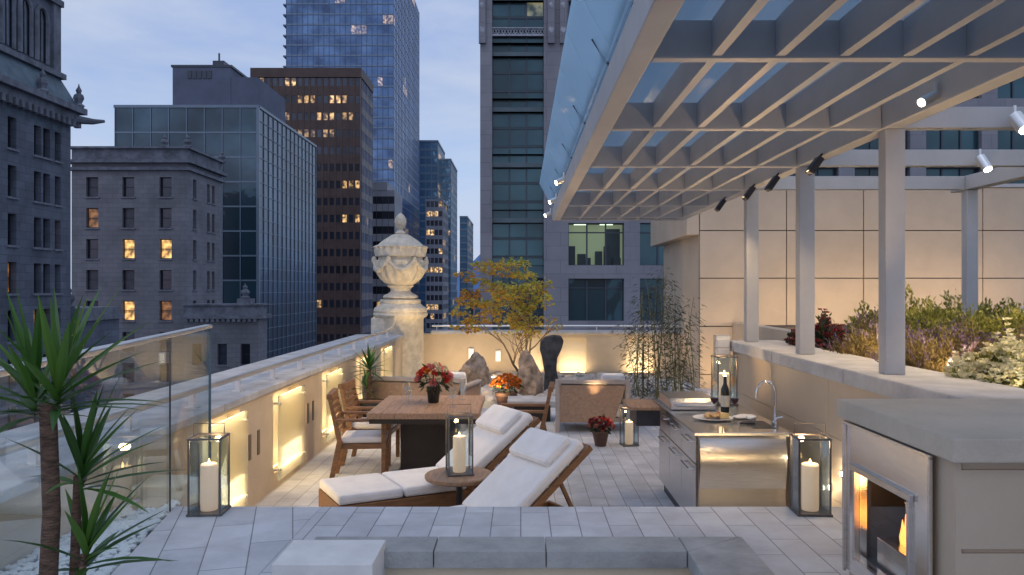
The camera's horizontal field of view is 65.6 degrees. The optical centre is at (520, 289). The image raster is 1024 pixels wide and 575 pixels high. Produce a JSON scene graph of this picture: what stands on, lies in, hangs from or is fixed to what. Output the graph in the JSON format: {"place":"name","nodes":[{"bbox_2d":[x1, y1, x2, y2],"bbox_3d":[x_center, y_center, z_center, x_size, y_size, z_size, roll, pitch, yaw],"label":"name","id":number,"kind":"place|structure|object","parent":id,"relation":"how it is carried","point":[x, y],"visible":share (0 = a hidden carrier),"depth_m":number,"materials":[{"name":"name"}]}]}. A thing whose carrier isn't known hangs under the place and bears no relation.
{"place":"outdoors","nodes":[
{"label":"outdoors","id":0,"kind":"place"},
{"bbox_2d":[0,0,104,431],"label":"stone tower","id":1,"kind":"structure","parent":0,"point":[42,112],"depth_m":48.95,"materials":[{"name":"grey"}]},
{"bbox_2d":[0,0,15,49],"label":"window","id":2,"kind":"structure","parent":1,"relation":"in","point":[7,7],"depth_m":47.30,"materials":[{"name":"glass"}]},
{"bbox_2d":[17,0,33,57],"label":"window","id":3,"kind":"structure","parent":1,"relation":"in","point":[25,14],"depth_m":48.83,"materials":[{"name":"glass"}]},
{"bbox_2d":[34,5,49,65],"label":"window","id":4,"kind":"structure","parent":1,"relation":"in","point":[41,18],"depth_m":50.47,"materials":[{"name":"glass"}]},
{"bbox_2d":[0,499,179,574],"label":"white gravel","id":5,"kind":"structure","parent":0,"point":[27,565],"depth_m":4.14,"materials":[{"name":"gravel"}]},
{"bbox_2d":[71,290,124,412],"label":"stone wing","id":6,"kind":"structure","parent":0,"point":[111,316],"depth_m":57.19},
{"bbox_2d":[71,134,227,398],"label":"stone hotel","id":7,"kind":"structure","parent":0,"point":[147,226],"depth_m":77.00,"materials":[{"name":"grey"}]},
{"bbox_2d":[84,270,98,290],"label":"window","id":8,"kind":"structure","parent":7,"relation":"in","point":[92,274],"depth_m":77.37,"materials":[{"name":"glass"}]},
{"bbox_2d":[84,239,98,259],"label":"window","id":9,"kind":"structure","parent":7,"relation":"in","point":[92,243],"depth_m":77.37,"materials":[{"name":"glass"}]},
{"bbox_2d":[84,208,98,228],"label":"window","id":10,"kind":"structure","parent":7,"relation":"in","point":[92,212],"depth_m":77.37,"materials":[{"name":"brown"}]},
{"bbox_2d":[84,178,98,197],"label":"window","id":11,"kind":"structure","parent":7,"relation":"in","point":[92,182],"depth_m":77.37,"materials":[{"name":"glass"}]},
{"bbox_2d":[121,301,135,321],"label":"window","id":12,"kind":"structure","parent":7,"relation":"in","point":[128,305],"depth_m":77.37,"materials":[{"name":"yellow"}]},
{"bbox_2d":[121,270,135,290],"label":"window","id":13,"kind":"structure","parent":7,"relation":"in","point":[128,274],"depth_m":77.37,"materials":[{"name":"glass"}]},
{"bbox_2d":[121,239,135,259],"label":"window","id":14,"kind":"structure","parent":7,"relation":"in","point":[128,243],"depth_m":77.37,"materials":[{"name":"yellow"}]},
{"bbox_2d":[121,208,135,228],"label":"window","id":15,"kind":"structure","parent":7,"relation":"in","point":[128,212],"depth_m":77.37,"materials":[{"name":"glass"}]},
{"bbox_2d":[121,178,135,197],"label":"window","id":16,"kind":"structure","parent":7,"relation":"in","point":[128,182],"depth_m":77.37,"materials":[{"name":"glass"}]},
{"bbox_2d":[158,301,172,321],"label":"window","id":17,"kind":"structure","parent":7,"relation":"in","point":[166,306],"depth_m":77.37,"materials":[{"name":"brown"}]},
{"bbox_2d":[158,270,172,290],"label":"window","id":18,"kind":"structure","parent":7,"relation":"in","point":[166,275],"depth_m":77.37,"materials":[{"name":"glass"}]},
{"bbox_2d":[158,239,172,259],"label":"window","id":19,"kind":"structure","parent":7,"relation":"in","point":[166,244],"depth_m":77.37,"materials":[{"name":"yellow"}]},
{"bbox_2d":[158,208,172,228],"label":"window","id":20,"kind":"structure","parent":7,"relation":"in","point":[166,213],"depth_m":77.37,"materials":[{"name":"glass"}]},
{"bbox_2d":[158,178,172,197],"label":"window","id":21,"kind":"structure","parent":7,"relation":"in","point":[166,183],"depth_m":77.37,"materials":[{"name":"glass"}]},
{"bbox_2d":[61,0,479,293],"label":"sky","id":22,"kind":"structure","parent":0,"point":[118,52],"materials":[{"name":"blue"}]},
{"bbox_2d":[250,68,372,344],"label":"brown tower","id":23,"kind":"structure","parent":0,"point":[329,112],"depth_m":153.95,"materials":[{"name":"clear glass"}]},
{"bbox_2d":[283,0,418,298],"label":"blue glass tower","id":24,"kind":"structure","parent":0,"point":[377,41],"depth_m":250.00,"materials":[{"name":"glass"}]},
{"bbox_2d":[373,182,401,317],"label":"banded block","id":25,"kind":"structure","parent":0,"point":[387,203],"depth_m":180.00,"materials":[{"name":"blue glass"}]},
{"bbox_2d":[419,140,444,332],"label":"tower","id":26,"kind":"structure","parent":0,"point":[431,153],"depth_m":330.00,"materials":[{"name":"blue glass"}]},
{"bbox_2d":[425,199,448,332],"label":"tower","id":27,"kind":"structure","parent":0,"point":[437,256],"depth_m":290.00,"materials":[{"name":"blue glass"}]},
{"bbox_2d":[440,159,457,329],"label":"tower","id":28,"kind":"structure","parent":0,"point":[448,181],"depth_m":343.38,"materials":[{"name":"blue glass"}]},
{"bbox_2d":[457,302,474,329],"bbox_3d":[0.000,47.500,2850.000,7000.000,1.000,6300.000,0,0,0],"label":"ground","id":29,"kind":"structure","parent":0,"point":[458,321],"depth_m":1317.51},
{"bbox_2d":[0,334,403,570],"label":"parapet wall","id":30,"kind":"structure","parent":29,"relation":"on","point":[280,429],"depth_m":6.95,"materials":[{"name":"paint"}]},
{"bbox_2d":[0,317,395,466],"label":"handrail","id":31,"kind":"object","parent":30,"relation":"on","point":[33,442],"visible":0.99,"depth_m":6.07,"materials":[{"name":"stone"}]},
{"bbox_2d":[113,105,316,358],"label":"glass office","id":32,"kind":"structure","parent":29,"relation":"on","point":[269,219],"depth_m":101.22,"materials":[{"name":"glass"}]},
{"bbox_2d":[171,53,284,122],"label":"roof plant room","id":33,"kind":"object","parent":32,"relation":"on","point":[218,82],"visible":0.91,"depth_m":111.00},
{"bbox_2d":[182,283,271,381],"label":"stone annex","id":34,"kind":"object","parent":29,"relation":"on","point":[239,333],"visible":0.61,"depth_m":75.50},
{"bbox_2d":[190,344,202,366],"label":"window","id":35,"kind":"structure","parent":34,"relation":"in","point":[197,348],"depth_m":75.87,"materials":[{"name":"glass"}]},
{"bbox_2d":[424,330,682,378],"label":"parapet wall","id":36,"kind":"structure","parent":29,"relation":"on","point":[586,352],"depth_m":17.70,"materials":[{"name":"paint"}]},
{"bbox_2d":[432,325,680,329],"bbox_3d":[0.850,0.868,17.900,5.700,0.125,0.049,0,0,0],"label":"handrail","id":37,"kind":"object","parent":36,"relation":"on","point":[436,326],"visible":0.48,"depth_m":17.88,"materials":[{"name":"metal"}]},
{"bbox_2d":[651,184,1023,388],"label":"panel building","id":38,"kind":"structure","parent":29,"relation":"on","point":[704,256],"depth_m":16.00,"materials":[{"name":"paint"}]},
{"bbox_2d":[713,335,730,372],"bbox_3d":[2.180,0.750,8.610,0.160,0.500,0.140,0,0,0],"label":"wall light","id":39,"kind":"object","parent":38,"relation":"attached to","point":[721,343],"visible":0.52,"depth_m":8.55,"materials":[{"name":"metal"}]},
{"bbox_2d":[459,216,473,329],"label":"tower","id":40,"kind":"structure","parent":0,"point":[466,240],"depth_m":400.00,"materials":[{"name":"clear glass"}]},
{"bbox_2d":[253,379,710,506],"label":"deck","id":41,"kind":"structure","parent":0,"point":[613,472],"depth_m":8.67,"materials":[{"name":"tile"}]},
{"bbox_2d":[0,325,218,510],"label":"glass railing","id":42,"kind":"object","parent":41,"relation":"on","point":[156,502],"visible":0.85,"depth_m":4.68,"materials":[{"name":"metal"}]},
{"bbox_2d":[131,475,186,506],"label":"kerb block","id":43,"kind":"structure","parent":41,"relation":"on","point":[155,486],"depth_m":5.02,"materials":[{"name":"paint"}]},
{"bbox_2d":[326,388,389,477],"bbox_3d":[-1.702,1.538,8.416,0.625,0.925,0.564,0,0,-6],"label":"dining chair","id":44,"kind":"object","parent":41,"relation":"on","point":[363,439],"visible":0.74,"depth_m":8.20,"materials":[{"name":"brown wood"}]},
{"bbox_2d":[338,379,399,465],"bbox_3d":[-1.742,1.538,9.252,0.625,0.925,0.564,0,0,3],"label":"dining chair","id":45,"kind":"object","parent":41,"relation":"on","point":[349,384],"visible":0.62,"depth_m":9.05,"materials":[{"name":"brown wood"}]},
{"bbox_2d":[348,346,392,417],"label":"yucca plant","id":46,"kind":"object","parent":41,"relation":"on","point":[370,361],"visible":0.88,"depth_m":11.27,"materials":[{"name":"green plant"}]},
{"bbox_2d":[371,299,427,376],"bbox_3d":[-2.570,1.107,17.000,1.160,1.785,1.160,0,0,0],"label":"pedestal","id":47,"kind":"object","parent":41,"relation":"on","point":[410,315],"visible":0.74,"depth_m":16.59,"materials":[{"name":"stone"}]},
{"bbox_2d":[371,213,428,298],"bbox_3d":[-2.570,-0.705,16.999,1.197,1.850,1.208,0,0,0],"label":"stone urn","id":48,"kind":"object","parent":47,"relation":"on","point":[400,266],"visible":0.99,"depth_m":16.65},
{"bbox_2d":[362,372,481,430],"bbox_3d":[-1.448,1.596,11.760,1.590,0.808,0.820,0,0,14],"label":"lounge armchair","id":49,"kind":"object","parent":41,"relation":"on","point":[394,386],"visible":0.44,"depth_m":11.43,"materials":[{"name":"beige fabric"}]},
{"bbox_2d":[367,395,484,469],"bbox_3d":[-0.986,1.625,8.675,1.129,0.750,1.350,0,0,0],"label":"dining table","id":50,"kind":"object","parent":41,"relation":"on","point":[421,420],"visible":0.77,"depth_m":8.45,"materials":[{"name":"brown wood"}]},
{"bbox_2d":[414,361,454,402],"bbox_3d":[-0.949,1.020,8.750,0.453,0.458,0.473,0,0,0],"label":"flower vase","id":51,"kind":"object","parent":50,"relation":"on","point":[442,373],"visible":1,"depth_m":8.68,"materials":[{"name":"red plant"}]},
{"bbox_2d":[319,404,540,506],"bbox_3d":[-0.749,1.539,6.927,1.860,0.922,0.660,0,0,-28],"label":"sun lounger","id":52,"kind":"object","parent":41,"relation":"on","point":[497,429],"visible":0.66,"depth_m":6.73,"materials":[{"name":"fabric"}]},
{"bbox_2d":[425,466,491,505],"bbox_3d":[-0.500,1.750,6.470,0.560,0.500,0.560,0,0,0],"label":"side table","id":53,"kind":"object","parent":41,"relation":"on","point":[438,476],"visible":0.44,"depth_m":6.33,"materials":[{"name":"brown wood"}]},
{"bbox_2d":[445,404,473,476],"bbox_3d":[-0.500,1.218,6.470,0.216,0.563,0.216,0,0,-12],"label":"lantern","id":54,"kind":"object","parent":53,"relation":"on","point":[459,469],"visible":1,"depth_m":6.43,"materials":[{"name":"glass"}]},
{"bbox_2d":[489,373,522,408],"bbox_3d":[-0.235,1.682,13.093,0.575,0.635,0.548,0,0,0],"label":"flower pot","id":55,"kind":"object","parent":41,"relation":"on","point":[513,380],"visible":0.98,"depth_m":13.00,"materials":[{"name":"ceramic"}]},
{"bbox_2d":[451,427,592,506],"bbox_3d":[-0.393,1.539,5.639,1.860,0.922,0.660,0,0,-31],"label":"sun lounger","id":56,"kind":"object","parent":41,"relation":"on","point":[530,467],"visible":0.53,"depth_m":5.77,"materials":[{"name":"fabric"}]},
{"bbox_2d":[501,382,553,460],"bbox_3d":[0.062,1.538,8.997,0.625,0.925,0.564,0,0,4],"label":"dining chair","id":57,"kind":"object","parent":41,"relation":"on","point":[541,425],"visible":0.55,"depth_m":8.73,"materials":[{"name":"brown wood"}]},
{"bbox_2d":[507,396,554,421],"bbox_3d":[0.175,1.840,12.200,0.750,0.320,0.600,0,0,0],"label":"armchair","id":58,"kind":"object","parent":41,"relation":"on","point":[527,399],"visible":0.43,"depth_m":12.00,"materials":[{"name":"fabric"}]},
{"bbox_2d":[483,375,674,407],"bbox_3d":[0.825,1.950,15.520,4.150,0.100,4.240,0,0,0],"label":"rock garden bed","id":59,"kind":"object","parent":41,"relation":"on","point":[488,404],"visible":0.07,"depth_m":14.90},
{"bbox_2d":[458,352,489,386],"bbox_3d":[-0.881,1.647,14.440,0.639,1.036,0.447,0,0,0],"label":"standing stone","id":60,"kind":"object","parent":59,"relation":"on","point":[474,367],"visible":0.45,"depth_m":14.31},
{"bbox_2d":[448,257,563,372],"bbox_3d":[-0.282,0.622,16.079,2.273,2.584,2.013,0,0,0],"label":"maple tree","id":61,"kind":"object","parent":59,"relation":"on","point":[509,295],"visible":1,"depth_m":15.85,"materials":[{"name":"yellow plant"}]},
{"bbox_2d":[514,349,543,395],"bbox_3d":[0.175,1.563,13.950,0.574,1.023,0.364,0,0,-17],"label":"standing stone","id":62,"kind":"object","parent":59,"relation":"on","point":[530,374],"visible":0.69,"depth_m":13.86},
{"bbox_2d":[540,335,563,390],"bbox_3d":[0.582,1.390,14.990,0.444,1.059,0.260,0,0,0],"label":"standing stone","id":63,"kind":"object","parent":59,"relation":"on","point":[551,347],"visible":0.81,"depth_m":14.86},
{"bbox_2d":[485,372,663,400],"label":"river pebbles","id":64,"kind":"object","parent":59,"relation":"on","point":[576,375],"visible":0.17,"depth_m":15.60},
{"bbox_2d":[609,290,663,397],"bbox_3d":[2.035,1.006,13.734,0.802,1.990,1.129,0,0,39],"label":"bamboo clump","id":65,"kind":"object","parent":59,"relation":"on","point":[636,374],"visible":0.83,"depth_m":13.67,"materials":[{"name":"green plant"}]},
{"bbox_2d":[631,262,689,399],"bbox_3d":[2.312,0.778,13.431,0.881,2.446,1.221,0,0,-40],"label":"bamboo clump","id":66,"kind":"object","parent":59,"relation":"on","point":[657,368],"visible":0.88,"depth_m":13.32,"materials":[{"name":"green plant"}]},
{"bbox_2d":[554,373,630,432],"bbox_3d":[1.031,1.596,11.460,1.070,0.808,0.820,0,0,4],"label":"lounge armchair","id":67,"kind":"object","parent":41,"relation":"on","point":[582,400],"visible":0.87,"depth_m":11.07,"materials":[{"name":"beige fabric"}]},
{"bbox_2d":[587,414,614,446],"bbox_3d":[1.023,1.798,10.149,0.378,0.403,0.381,0,0,0],"label":"flower pot","id":68,"kind":"object","parent":41,"relation":"on","point":[600,433],"visible":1,"depth_m":10.08,"materials":[{"name":"ceramic"}]},
{"bbox_2d":[619,402,638,446],"bbox_3d":[1.390,1.724,10.200,0.212,0.552,0.212,0,0,-8],"label":"lantern","id":69,"kind":"object","parent":41,"relation":"on","point":[628,442],"visible":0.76,"depth_m":10.17,"materials":[{"name":"metal"}]},
{"bbox_2d":[654,297,709,397],"bbox_3d":[2.626,1.056,13.090,0.949,1.891,0.941,0,0,0],"label":"bamboo clump","id":70,"kind":"object","parent":41,"relation":"on","point":[679,368],"visible":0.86,"depth_m":13.01,"materials":[{"name":"green plant"}]},
{"bbox_2d":[622,391,791,506],"bbox_3d":[1.560,1.500,7.075,1.060,1.000,1.950,0,0,0],"label":"outdoor kitchen","id":71,"kind":"object","parent":41,"relation":"on","point":[703,463],"visible":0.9,"depth_m":6.19,"materials":[{"name":"metal"}]},
{"bbox_2d":[658,428,669,489],"bbox_3d":[1.363,1.620,7.610,0.052,0.480,0.540,0,0,0],"label":"door","id":72,"kind":"structure","parent":71,"relation":"in","point":[664,441],"depth_m":7.59,"materials":[{"name":"metal"}]},
{"bbox_2d":[668,439,682,506],"bbox_3d":[1.363,1.620,7.060,0.052,0.480,0.540,0,0,0],"label":"door","id":73,"kind":"structure","parent":71,"relation":"in","point":[675,452],"depth_m":7.00,"materials":[{"name":"metal"}]},
{"bbox_2d":[680,451,697,506],"bbox_3d":[1.363,1.620,6.510,0.052,0.480,0.540,0,0,0],"label":"door","id":74,"kind":"structure","parent":71,"relation":"in","point":[689,467],"depth_m":6.46,"materials":[{"name":"metal"}]},
{"bbox_2d":[693,412,732,420],"bbox_3d":[1.620,1.067,6.700,0.336,0.063,0.336,0,0,0],"label":"food platter","id":75,"kind":"object","parent":71,"relation":"on","point":[717,416],"visible":1,"depth_m":6.63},
{"bbox_2d":[711,347,737,405],"bbox_3d":[1.950,0.830,7.620,0.207,0.541,0.207,0,0,-5],"label":"lantern","id":76,"kind":"object","parent":71,"relation":"on","point":[717,380],"visible":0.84,"depth_m":7.61,"materials":[{"name":"glass"}]},
{"bbox_2d":[721,375,729,411],"bbox_3d":[1.830,0.936,7.120,0.077,0.323,0.077,0,0,0],"label":"wine bottle","id":77,"kind":"object","parent":71,"relation":"on","point":[725,396],"visible":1,"depth_m":7.09,"materials":[{"name":"black glass"}]},
{"bbox_2d":[755,380,783,425],"bbox_3d":[2.002,0.917,6.398,0.219,0.367,0.085,0,0,19],"label":"faucet","id":78,"kind":"object","parent":71,"relation":"on","point":[775,422],"visible":1,"depth_m":6.39,"materials":[{"name":"silver metal"}]},
{"bbox_2d":[731,323,1023,506],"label":"planter wall","id":79,"kind":"structure","parent":41,"relation":"on","point":[814,387],"depth_m":6.26,"materials":[{"name":"concrete"}]},
{"bbox_2d":[539,0,1023,374],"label":"pergola","id":80,"kind":"object","parent":79,"relation":"on","point":[672,110],"visible":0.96,"depth_m":5.20,"materials":[{"name":"paint"}]},
{"bbox_2d":[917,82,939,106],"bbox_3d":[2.301,-1.097,4.487,0.126,0.145,0.056,0,0,-15],"label":"spotlight","id":81,"kind":"object","parent":80,"relation":"attached to","point":[928,98],"visible":1,"depth_m":4.47,"materials":[{"name":"metal"}]},
{"bbox_2d":[975,149,992,172],"bbox_3d":[3.911,-1.086,6.711,0.079,0.208,0.145,0,0,-16],"label":"spotlight","id":82,"kind":"object","parent":80,"relation":"attached to","point":[983,162],"visible":1,"depth_m":6.69,"materials":[{"name":"metal"}]},
{"bbox_2d":[1008,105,1023,134],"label":"spotlight","id":83,"kind":"object","parent":80,"relation":"attached to","point":[1015,119],"visible":1,"depth_m":5.09,"materials":[{"name":"metal"}]},
{"bbox_2d":[765,325,871,358],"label":"planter soil","id":84,"kind":"structure","parent":79,"relation":"in","point":[787,326],"depth_m":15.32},
{"bbox_2d":[784,308,853,349],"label":"mum plant","id":85,"kind":"object","parent":84,"relation":"on","point":[821,327],"visible":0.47,"depth_m":7.84,"materials":[{"name":"red plant"}]},
{"bbox_2d":[820,316,876,358],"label":"heather shrub","id":86,"kind":"object","parent":84,"relation":"on","point":[850,334],"visible":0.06,"depth_m":7.71,"materials":[{"name":"green plant"}]},
{"bbox_2d":[815,306,934,362],"bbox_3d":[3.145,0.438,7.006,0.974,0.574,1.116,0,0,-36],"label":"lavender plant","id":87,"kind":"object","parent":84,"relation":"on","point":[857,346],"visible":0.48,"depth_m":6.91,"materials":[{"name":"purple plant"}]},
{"bbox_2d":[844,281,954,339],"bbox_3d":[3.745,0.318,7.765,1.228,0.811,1.053,0,0,0],"label":"olive shrub","id":88,"kind":"object","parent":84,"relation":"on","point":[871,313],"visible":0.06,"depth_m":7.78,"materials":[{"name":"green plant"}]},
{"bbox_2d":[865,318,998,371],"bbox_3d":[3.142,0.470,6.026,0.883,0.511,1.200,0,0,0],"label":"lavender plant","id":89,"kind":"object","parent":84,"relation":"on","point":[921,356],"visible":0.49,"depth_m":5.90,"materials":[{"name":"green plant"}]},
{"bbox_2d":[868,296,1021,342],"bbox_3d":[3.902,0.389,7.186,1.432,0.670,1.272,0,0,0],"label":"feathery shrub","id":90,"kind":"object","parent":84,"relation":"on","point":[950,316],"visible":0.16,"depth_m":7.15,"materials":[{"name":"green plant"}]},
{"bbox_2d":[920,288,1020,322],"bbox_3d":[5.420,0.356,9.308,1.834,0.738,1.659,0,0,0],"label":"olive shrub","id":91,"kind":"object","parent":84,"relation":"on","point":[986,306],"visible":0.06,"depth_m":9.37,"materials":[{"name":"green plant"}]},
{"bbox_2d":[929,316,1023,361],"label":"heather shrub","id":92,"kind":"object","parent":84,"relation":"on","point":[976,335],"visible":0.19,"depth_m":6.14,"materials":[{"name":"green plant"}]},
{"bbox_2d":[942,330,1023,388],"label":"flowering bush","id":93,"kind":"object","parent":84,"relation":"on","point":[1007,368],"visible":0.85,"depth_m":5.01,"materials":[{"name":"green plant"}]},
{"bbox_2d":[956,302,1023,341],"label":"feathery shrub","id":94,"kind":"object","parent":84,"relation":"on","point":[1017,318],"visible":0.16,"depth_m":6.36,"materials":[{"name":"green plant"}]},
{"bbox_2d":[479,0,1023,329],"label":"concrete tower","id":95,"kind":"structure","parent":0,"point":[594,272],"depth_m":60.45,"materials":[{"name":"grey concrete"}]},
{"bbox_2d":[568,279,622,320],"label":"window","id":96,"kind":"structure","parent":95,"relation":"in","point":[588,299],"depth_m":60.55,"materials":[{"name":"teal glass"}]},
{"bbox_2d":[568,223,622,264],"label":"window","id":97,"kind":"structure","parent":95,"relation":"in","point":[588,243],"depth_m":61.85,"materials":[{"name":"green glass"}]},
{"bbox_2d":[640,279,663,320],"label":"window","id":98,"kind":"structure","parent":95,"relation":"in","point":[644,285],"depth_m":60.55,"materials":[{"name":"teal glass"}]},
{"bbox_2d":[640,223,663,264],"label":"window","id":99,"kind":"structure","parent":95,"relation":"in","point":[649,255],"depth_m":60.55,"materials":[{"name":"teal glass"}]},
{"bbox_2d":[855,168,906,175],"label":"window","id":100,"kind":"structure","parent":95,"relation":"in","point":[858,171],"depth_m":60.55,"materials":[{"name":"teal glass"}]},
{"bbox_2d":[855,130,906,149],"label":"window","id":101,"kind":"structure","parent":95,"relation":"in","point":[874,144],"depth_m":60.55,"materials":[{"name":"teal glass"}]},
{"bbox_2d":[926,168,978,175],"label":"window","id":102,"kind":"structure","parent":95,"relation":"in","point":[929,171],"depth_m":60.55,"materials":[{"name":"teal glass"}]},
{"bbox_2d":[926,130,978,149],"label":"window","id":103,"kind":"structure","parent":95,"relation":"in","point":[935,139],"depth_m":60.55,"materials":[{"name":"teal glass"}]},
{"bbox_2d":[998,130,1023,149],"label":"window","id":104,"kind":"structure","parent":95,"relation":"in","point":[1007,139],"depth_m":60.55,"materials":[{"name":"teal glass"}]},
{"bbox_2d":[998,77,1023,97],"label":"window","id":105,"kind":"structure","parent":95,"relation":"in","point":[1014,89],"depth_m":60.55,"materials":[{"name":"teal glass"}]},
{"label":"upper deck base","id":106,"kind":"structure","parent":0,"visible":0},
{"bbox_2d":[111,507,320,574],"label":"deck side paving","id":107,"kind":"structure","parent":106,"relation":"on","point":[243,540],"depth_m":4.12,"materials":[{"name":"tile"}]},
{"bbox_2d":[0,283,177,574],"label":"yucca plant","id":108,"kind":"object","parent":107,"relation":"on","point":[31,379],"visible":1,"depth_m":2.49,"materials":[{"name":"green plant"}]},
{"bbox_2d":[186,423,231,516],"bbox_3d":[-1.830,1.047,4.670,0.201,0.524,0.201,0,0,-4],"label":"lantern","id":109,"kind":"object","parent":107,"relation":"on","point":[202,489],"visible":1,"depth_m":4.64,"materials":[{"name":"glass"}]},
{"bbox_2d":[272,540,385,574],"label":"step block","id":110,"kind":"structure","parent":106,"relation":"on","point":[330,557],"depth_m":3.47,"materials":[{"name":"white stone"}]},
{"bbox_2d":[260,507,848,574],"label":"deck","id":111,"kind":"structure","parent":106,"relation":"on","point":[783,540],"depth_m":4.41,"materials":[{"name":"tile"}]},
{"bbox_2d":[314,537,774,574],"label":"tub surround","id":112,"kind":"object","parent":111,"relation":"on","point":[571,556],"visible":0.88,"depth_m":3.68,"materials":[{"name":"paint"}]},
{"bbox_2d":[788,423,832,516],"bbox_3d":[1.700,1.048,4.670,0.201,0.524,0.201,0,0,3],"label":"lantern","id":113,"kind":"object","parent":111,"relation":"on","point":[816,489],"visible":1,"depth_m":4.65,"materials":[{"name":"glass"}]},
{"bbox_2d":[837,399,1023,574],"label":"outdoor fireplace","id":114,"kind":"object","parent":111,"relation":"on","point":[932,486],"visible":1,"depth_m":2.87,"materials":[{"name":"concrete"}]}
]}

